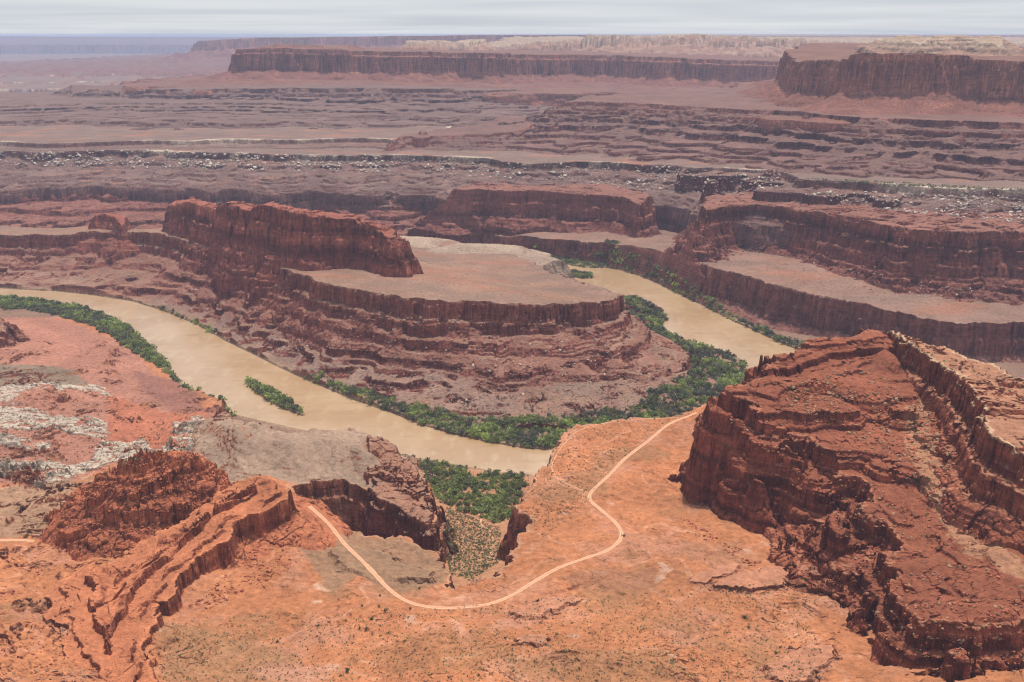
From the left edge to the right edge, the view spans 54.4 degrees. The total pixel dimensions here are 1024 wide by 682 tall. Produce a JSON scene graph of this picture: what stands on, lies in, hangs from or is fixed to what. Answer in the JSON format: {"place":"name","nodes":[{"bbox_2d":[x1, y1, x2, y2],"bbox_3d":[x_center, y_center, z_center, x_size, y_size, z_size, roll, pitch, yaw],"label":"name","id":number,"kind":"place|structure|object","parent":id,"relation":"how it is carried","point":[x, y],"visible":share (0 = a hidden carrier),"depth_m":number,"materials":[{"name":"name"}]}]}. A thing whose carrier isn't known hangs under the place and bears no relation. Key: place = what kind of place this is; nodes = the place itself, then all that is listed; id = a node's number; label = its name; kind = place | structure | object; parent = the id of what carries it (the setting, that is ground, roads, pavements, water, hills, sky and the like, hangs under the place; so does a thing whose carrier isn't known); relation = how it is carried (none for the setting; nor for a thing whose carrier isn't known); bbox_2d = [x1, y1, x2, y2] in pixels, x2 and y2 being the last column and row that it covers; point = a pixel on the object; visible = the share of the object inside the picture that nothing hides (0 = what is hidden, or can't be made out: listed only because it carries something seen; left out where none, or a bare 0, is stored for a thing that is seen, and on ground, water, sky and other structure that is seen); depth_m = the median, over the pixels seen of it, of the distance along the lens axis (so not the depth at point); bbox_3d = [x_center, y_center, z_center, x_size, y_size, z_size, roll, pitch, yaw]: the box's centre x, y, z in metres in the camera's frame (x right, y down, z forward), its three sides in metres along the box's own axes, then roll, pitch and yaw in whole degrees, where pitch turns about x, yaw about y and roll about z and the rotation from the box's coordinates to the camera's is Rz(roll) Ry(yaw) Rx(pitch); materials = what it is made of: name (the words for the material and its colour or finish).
{"place":"outdoors","nodes":[
{"label":"outdoors","id":0,"kind":"place"},
{"bbox_2d":[0,539,34,541],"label":"road","id":1,"kind":"structure","parent":0,"point":[27,540],"depth_m":1012.78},
{"bbox_2d":[0,81,120,91],"bbox_3d":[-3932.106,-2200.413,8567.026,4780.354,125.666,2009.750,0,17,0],"label":"white rim","id":2,"kind":"object","parent":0,"point":[29,87],"visible":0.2,"depth_m":8457.44,"materials":[{"name":"stone"}]},
{"bbox_2d":[49,85,129,97],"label":"butte","id":3,"kind":"object","parent":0,"point":[88,91],"visible":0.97,"depth_m":5261.61,"materials":[{"name":"stone"}]},
{"bbox_2d":[0,72,217,83],"bbox_3d":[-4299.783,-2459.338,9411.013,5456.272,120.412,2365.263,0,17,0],"label":"white rim","id":4,"kind":"object","parent":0,"point":[44,78],"visible":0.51,"depth_m":9743.87,"materials":[{"name":"stone"}]},
{"bbox_2d":[0,36,253,52],"bbox_3d":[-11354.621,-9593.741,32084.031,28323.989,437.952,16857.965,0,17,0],"label":"mesa","id":5,"kind":"structure","parent":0,"point":[13,41],"depth_m":30728.05,"materials":[{"name":"stone"}]},
{"bbox_2d":[0,124,452,161],"bbox_3d":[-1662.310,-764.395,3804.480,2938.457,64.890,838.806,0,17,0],"label":"white rim","id":6,"kind":"object","parent":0,"point":[81,140],"visible":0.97,"depth_m":3654.75,"materials":[{"name":"stone"}]},
{"bbox_2d":[0,188,482,243],"bbox_3d":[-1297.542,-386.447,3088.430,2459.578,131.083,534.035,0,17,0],"label":"cliff","id":7,"kind":"structure","parent":0,"point":[44,209],"depth_m":3152.40,"materials":[{"name":"stone"}]},
{"bbox_2d":[0,92,551,129],"bbox_3d":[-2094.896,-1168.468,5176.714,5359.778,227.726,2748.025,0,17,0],"label":"mesa","id":8,"kind":"structure","parent":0,"point":[31,108],"depth_m":4391.64,"materials":[{"name":"brown stone"}]},
{"bbox_2d":[258,44,364,49],"bbox_3d":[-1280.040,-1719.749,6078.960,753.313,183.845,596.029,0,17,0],"label":"mesa","id":9,"kind":"structure","parent":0,"point":[348,47],"depth_m":5885.55,"materials":[{"name":"brown stone"}]},
{"bbox_2d":[0,226,731,429],"bbox_3d":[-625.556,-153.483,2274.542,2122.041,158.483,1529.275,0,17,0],"label":"peninsula","id":10,"kind":"object","parent":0,"point":[296,300],"visible":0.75,"depth_m":1866.60},
{"bbox_2d":[76,213,141,265],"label":"butte","id":11,"kind":"object","parent":10,"relation":"on","point":[118,244],"visible":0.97,"depth_m":2610.23,"materials":[{"name":"brown stone"}]},
{"bbox_2d":[160,305,217,333],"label":"thicket","id":12,"kind":"object","parent":10,"relation":"on","point":[209,328],"visible":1,"depth_m":2154.18,"materials":[{"name":"green plant"}]},
{"bbox_2d":[160,196,422,304],"bbox_3d":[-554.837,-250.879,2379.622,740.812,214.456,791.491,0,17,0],"label":"butte","id":13,"kind":"object","parent":10,"relation":"on","point":[252,245],"visible":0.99,"depth_m":2137.56,"materials":[{"name":"brown stone"}]},
{"bbox_2d":[272,304,641,409],"bbox_3d":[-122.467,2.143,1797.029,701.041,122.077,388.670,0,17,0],"label":"rubble","id":14,"kind":"object","parent":10,"relation":"on","point":[527,374],"visible":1,"depth_m":1770.86,"materials":[{"name":"stone"}]},
{"bbox_2d":[361,261,584,296],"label":"scrub","id":15,"kind":"object","parent":10,"relation":"on","point":[491,282],"visible":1,"depth_m":1994.52,"materials":[{"name":"green plant"}]},
{"bbox_2d":[427,243,573,277],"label":"mound","id":16,"kind":"object","parent":10,"relation":"on","point":[550,263],"visible":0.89,"depth_m":2508.02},
{"bbox_2d":[406,317,678,417],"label":"scrub","id":17,"kind":"object","parent":10,"relation":"on","point":[558,390],"visible":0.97,"depth_m":1679.62,"materials":[{"name":"green plant"}]},
{"bbox_2d":[0,265,796,474],"bbox_3d":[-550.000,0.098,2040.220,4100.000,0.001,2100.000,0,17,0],"label":"river","id":18,"kind":"structure","parent":0,"point":[208,362],"depth_m":1866.82,"materials":[{"name":"liquid"}]},
{"bbox_2d":[244,375,303,414],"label":"thicket","id":19,"kind":"object","parent":18,"relation":"in","point":[271,392],"visible":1,"depth_m":1711.63,"materials":[{"name":"green plant"}]},
{"bbox_2d":[114,84,728,122],"bbox_3d":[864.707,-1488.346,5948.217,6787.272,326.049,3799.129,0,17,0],"label":"mesa","id":20,"kind":"structure","parent":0,"point":[439,104],"depth_m":4731.86,"materials":[{"name":"brown stone"}]},
{"bbox_2d":[400,236,457,248],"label":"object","id":21,"kind":"structure","parent":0,"point":[423,242],"depth_m":2635.24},
{"bbox_2d":[110,45,781,106],"bbox_3d":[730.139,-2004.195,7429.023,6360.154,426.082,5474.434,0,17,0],"label":"mesa","id":22,"kind":"structure","parent":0,"point":[541,76],"depth_m":5678.89,"materials":[{"name":"brown stone"}]},
{"bbox_2d":[400,39,497,50],"bbox_3d":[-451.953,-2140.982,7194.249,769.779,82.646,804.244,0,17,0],"label":"mesa","id":23,"kind":"structure","parent":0,"point":[477,44],"depth_m":6923.34,"materials":[{"name":"beige stone"}]},
{"bbox_2d":[381,115,536,152],"bbox_3d":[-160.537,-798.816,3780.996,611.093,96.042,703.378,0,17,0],"label":"mesa","id":24,"kind":"structure","parent":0,"point":[496,134],"depth_m":3612.54,"materials":[{"name":"brown stone"}]},
{"bbox_2d":[412,130,431,147],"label":"pinnacle","id":25,"kind":"object","parent":24,"relation":"on","point":[421,138],"visible":1,"depth_m":3590.86,"materials":[{"name":"brown stone"}]},
{"bbox_2d":[478,513,493,561],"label":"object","id":26,"kind":"structure","parent":0,"point":[492,540],"depth_m":1195.07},
{"bbox_2d":[308,412,696,609],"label":"road","id":27,"kind":"structure","parent":0,"point":[372,571],"depth_m":957.78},
{"bbox_2d":[0,317,1023,681],"bbox_3d":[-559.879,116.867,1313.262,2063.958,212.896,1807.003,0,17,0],"label":"canyon bench","id":28,"kind":"object","parent":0,"point":[658,551],"visible":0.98,"depth_m":921.82,"materials":[{"name":"orange stone"}]},
{"bbox_2d":[0,551,98,681],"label":"rubble","id":29,"kind":"object","parent":28,"relation":"on","point":[47,650],"visible":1,"depth_m":759.02,"materials":[{"name":"stone"}]},
{"bbox_2d":[0,367,187,481],"bbox_3d":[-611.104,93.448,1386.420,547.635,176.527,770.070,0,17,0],"label":"scrub","id":30,"kind":"object","parent":28,"relation":"on","point":[81,437],"visible":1,"depth_m":1365.13,"materials":[{"name":"green plant"}]},
{"bbox_2d":[38,448,239,561],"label":"butte","id":31,"kind":"object","parent":28,"relation":"on","point":[61,530],"visible":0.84,"depth_m":994.77,"materials":[{"name":"brown stone"}]},
{"bbox_2d":[68,463,210,535],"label":"rubble","id":32,"kind":"object","parent":31,"relation":"on","point":[166,510],"visible":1,"depth_m":989.57,"materials":[{"name":"stone"}]},
{"bbox_2d":[43,474,353,681],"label":"rock slab","id":33,"kind":"object","parent":28,"relation":"on","point":[116,613],"visible":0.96,"depth_m":886.09,"materials":[{"name":"brown stone"}]},
{"bbox_2d":[189,520,302,608],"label":"rubble","id":34,"kind":"object","parent":33,"relation":"on","point":[249,565],"visible":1,"depth_m":931.36,"materials":[{"name":"stone"}]},
{"bbox_2d":[327,542,454,588],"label":"rock ledge","id":35,"kind":"object","parent":28,"relation":"on","point":[391,570],"visible":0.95,"depth_m":941.50,"materials":[{"name":"brown stone"}]},
{"bbox_2d":[443,507,501,579],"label":"scrub","id":36,"kind":"object","parent":28,"relation":"on","point":[464,560],"visible":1,"depth_m":1128.08,"materials":[{"name":"green plant"}]},
{"bbox_2d":[159,580,825,681],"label":"scrub","id":37,"kind":"object","parent":28,"relation":"on","point":[522,644],"visible":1,"depth_m":788.57,"materials":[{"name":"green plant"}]},
{"bbox_2d":[513,634,551,648],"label":"rock ledge","id":38,"kind":"object","parent":28,"relation":"on","point":[530,639],"visible":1,"depth_m":790.60,"materials":[{"name":"brown stone"}]},
{"bbox_2d":[504,594,582,625],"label":"rock ledge","id":39,"kind":"object","parent":28,"relation":"on","point":[553,606],"visible":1,"depth_m":851.80,"materials":[{"name":"brown stone"}]},
{"bbox_2d":[311,586,819,681],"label":"rubble","id":40,"kind":"object","parent":28,"relation":"on","point":[604,634],"visible":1,"depth_m":784.56,"materials":[{"name":"stone"}]},
{"bbox_2d":[521,415,670,533],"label":"scrub","id":41,"kind":"object","parent":28,"relation":"on","point":[581,471],"visible":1,"depth_m":1141.26,"materials":[{"name":"green plant"}]},
{"bbox_2d":[688,562,747,587],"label":"rock ledge","id":42,"kind":"object","parent":28,"relation":"on","point":[702,579],"visible":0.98,"depth_m":899.20,"materials":[{"name":"brown stone"}]},
{"bbox_2d":[681,518,761,572],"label":"rubble","id":43,"kind":"object","parent":28,"relation":"on","point":[748,561],"visible":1,"depth_m":959.57,"materials":[{"name":"stone"}]},
{"bbox_2d":[706,566,788,594],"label":"rock ledge","id":44,"kind":"object","parent":28,"relation":"on","point":[778,575],"visible":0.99,"depth_m":878.10,"materials":[{"name":"brown stone"}]},
{"bbox_2d":[759,643,842,681],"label":"rock ledge","id":45,"kind":"object","parent":28,"relation":"on","point":[829,658],"visible":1,"depth_m":746.98,"materials":[{"name":"brown stone"}]},
{"bbox_2d":[0,146,1023,251],"bbox_3d":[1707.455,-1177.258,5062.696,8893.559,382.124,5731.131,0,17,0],"label":"white rim","id":46,"kind":"object","parent":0,"point":[412,185],"visible":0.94,"depth_m":3241.47,"materials":[{"name":"stone"}]},
{"bbox_2d":[0,150,389,171],"bbox_3d":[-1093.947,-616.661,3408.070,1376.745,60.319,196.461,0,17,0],"label":"rubble","id":47,"kind":"object","parent":46,"relation":"on","point":[188,160],"visible":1,"depth_m":3414.66,"materials":[{"name":"stone"}]},
{"bbox_2d":[808,178,1023,189],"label":"scrub","id":48,"kind":"object","parent":46,"relation":"on","point":[929,184],"visible":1,"depth_m":2500.01,"materials":[{"name":"green plant"}]},
{"bbox_2d":[0,44,1023,587],"bbox_3d":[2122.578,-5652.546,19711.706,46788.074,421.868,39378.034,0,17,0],"label":"ground","id":49,"kind":"structure","parent":0,"point":[64,52],"depth_m":1888.44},
{"bbox_2d":[0,317,29,347],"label":"rock outcrop","id":50,"kind":"object","parent":49,"relation":"on","point":[11,336],"visible":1,"depth_m":1949.82,"materials":[{"name":"stone"}]},
{"bbox_2d":[0,294,180,381],"bbox_3d":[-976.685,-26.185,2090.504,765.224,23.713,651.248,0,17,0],"label":"thicket","id":51,"kind":"object","parent":49,"relation":"on","point":[117,329],"visible":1,"depth_m":2153.87,"materials":[{"name":"green plant"}]},
{"bbox_2d":[174,375,236,416],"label":"thicket","id":52,"kind":"object","parent":49,"relation":"on","point":[184,385],"visible":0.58,"depth_m":1656.96,"materials":[{"name":"green plant"}]},
{"bbox_2d":[359,434,458,562],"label":"rock outcrop","id":53,"kind":"object","parent":49,"relation":"on","point":[400,497],"visible":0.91,"depth_m":1109.41,"materials":[{"name":"brown stone"}]},
{"bbox_2d":[401,454,528,522],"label":"thicket","id":54,"kind":"object","parent":49,"relation":"on","point":[489,504],"visible":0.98,"depth_m":1365.71,"materials":[{"name":"green plant"}]},
{"bbox_2d":[303,370,651,448],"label":"thicket","id":55,"kind":"object","parent":49,"relation":"on","point":[551,438],"visible":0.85,"depth_m":1593.32,"materials":[{"name":"green plant"}]},
{"bbox_2d":[569,268,593,278],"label":"thicket","id":56,"kind":"object","parent":49,"relation":"on","point":[581,273],"visible":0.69,"depth_m":2578.68,"materials":[{"name":"green plant"}]},
{"bbox_2d":[624,294,747,417],"bbox_3d":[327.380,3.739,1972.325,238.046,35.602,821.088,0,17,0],"label":"thicket","id":57,"kind":"object","parent":49,"relation":"on","point":[716,369],"visible":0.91,"depth_m":1810.69,"materials":[{"name":"green plant"}]},
{"bbox_2d":[0,35,1023,78],"bbox_3d":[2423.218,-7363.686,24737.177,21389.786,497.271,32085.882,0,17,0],"label":"mesa","id":58,"kind":"structure","parent":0,"point":[211,56],"depth_m":12855.34,"materials":[{"name":"stone"}]},
{"bbox_2d":[0,0,1023,36],"label":"sky","id":59,"kind":"structure","parent":0,"point":[68,18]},
{"bbox_2d":[408,182,661,243],"bbox_3d":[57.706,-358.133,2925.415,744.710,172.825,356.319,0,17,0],"label":"mesa","id":60,"kind":"structure","parent":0,"point":[468,214],"depth_m":2933.13,"materials":[{"name":"brown stone"}]},
{"bbox_2d":[551,417,674,492],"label":"road","id":61,"kind":"structure","parent":0,"point":[571,436],"depth_m":1218.59,"materials":[{"name":"soil"}]},
{"bbox_2d":[404,225,1023,362],"bbox_3d":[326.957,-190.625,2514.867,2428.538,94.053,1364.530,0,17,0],"label":"canyon rim","id":62,"kind":"object","parent":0,"point":[983,330],"visible":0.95,"depth_m":2113.38,"materials":[{"name":"brown stone"}]},
{"bbox_2d":[533,238,620,268],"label":"thicket","id":63,"kind":"object","parent":62,"relation":"on","point":[582,263],"visible":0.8,"depth_m":2703.21,"materials":[{"name":"green plant"}]},
{"bbox_2d":[618,250,803,348],"bbox_3d":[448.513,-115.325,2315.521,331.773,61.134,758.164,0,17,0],"label":"thicket","id":64,"kind":"object","parent":62,"relation":"on","point":[765,329],"visible":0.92,"depth_m":2286.58,"materials":[{"name":"green plant"}]},
{"bbox_2d":[487,87,1023,208],"bbox_3d":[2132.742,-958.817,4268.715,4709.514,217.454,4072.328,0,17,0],"label":"mesa","id":65,"kind":"structure","parent":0,"point":[709,125],"depth_m":3040.12,"materials":[{"name":"brown stone"}]},
{"bbox_2d":[391,154,783,194],"bbox_3d":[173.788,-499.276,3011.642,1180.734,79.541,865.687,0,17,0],"label":"rubble","id":66,"kind":"object","parent":65,"relation":"on","point":[612,184],"visible":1,"depth_m":3057.10,"materials":[{"name":"stone"}]},
{"bbox_2d":[488,33,1023,56],"bbox_3d":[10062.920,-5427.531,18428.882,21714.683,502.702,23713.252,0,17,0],"label":"mesa","id":67,"kind":"structure","parent":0,"point":[711,44],"depth_m":7686.01,"materials":[{"name":"beige stone"}]},
{"bbox_2d":[651,187,1023,305],"bbox_3d":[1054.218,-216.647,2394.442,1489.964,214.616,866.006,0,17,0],"label":"mesa","id":68,"kind":"structure","parent":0,"point":[972,250],"depth_m":2243.87,"materials":[{"name":"brown stone"}]},
{"bbox_2d":[707,245,1020,298],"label":"rubble","id":69,"kind":"object","parent":68,"relation":"on","point":[873,280],"visible":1,"depth_m":2134.72,"materials":[{"name":"stone"}]},
{"bbox_2d":[715,258,1023,311],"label":"scrub","id":70,"kind":"object","parent":68,"relation":"on","point":[878,294],"visible":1,"depth_m":2068.26,"materials":[{"name":"green plant"}]},
{"bbox_2d":[811,190,1023,222],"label":"rubble","id":71,"kind":"object","parent":68,"relation":"on","point":[948,205],"visible":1,"depth_m":2416.79,"materials":[{"name":"stone"}]},
{"bbox_2d":[669,328,1023,681],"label":"cliff","id":72,"kind":"structure","parent":0,"point":[730,471],"depth_m":972.84,"materials":[{"name":"brown stone"}]},
{"bbox_2d":[776,368,956,469],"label":"rubble","id":73,"kind":"object","parent":72,"relation":"on","point":[885,405],"visible":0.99,"depth_m":1032.63,"materials":[{"name":"stone"}]},
{"bbox_2d":[730,409,1023,676],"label":"rubble","id":74,"kind":"object","parent":72,"relation":"on","point":[1006,610],"visible":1,"depth_m":820.30,"materials":[{"name":"stone"}]},
{"bbox_2d":[692,330,1023,617],"bbox_3d":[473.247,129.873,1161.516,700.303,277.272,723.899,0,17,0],"label":"rock fin","id":75,"kind":"object","parent":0,"point":[982,423],"visible":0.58,"depth_m":906.57,"materials":[{"name":"brown stone"}]},
{"bbox_2d":[899,335,1023,401],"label":"scrub","id":76,"kind":"object","parent":75,"relation":"on","point":[973,369],"visible":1,"depth_m":1025.00,"materials":[{"name":"green plant"}]},
{"bbox_2d":[729,43,1023,133],"bbox_3d":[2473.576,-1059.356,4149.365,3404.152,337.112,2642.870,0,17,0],"label":"mesa","id":77,"kind":"structure","parent":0,"point":[837,78],"depth_m":3182.16,"materials":[{"name":"brown stone"}]},
{"bbox_2d":[854,35,1023,55],"bbox_3d":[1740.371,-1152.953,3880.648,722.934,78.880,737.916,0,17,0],"label":"dome","id":78,"kind":"structure","parent":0,"point":[972,45],"depth_m":3665.51,"materials":[{"name":"beige stone"}]}
]}

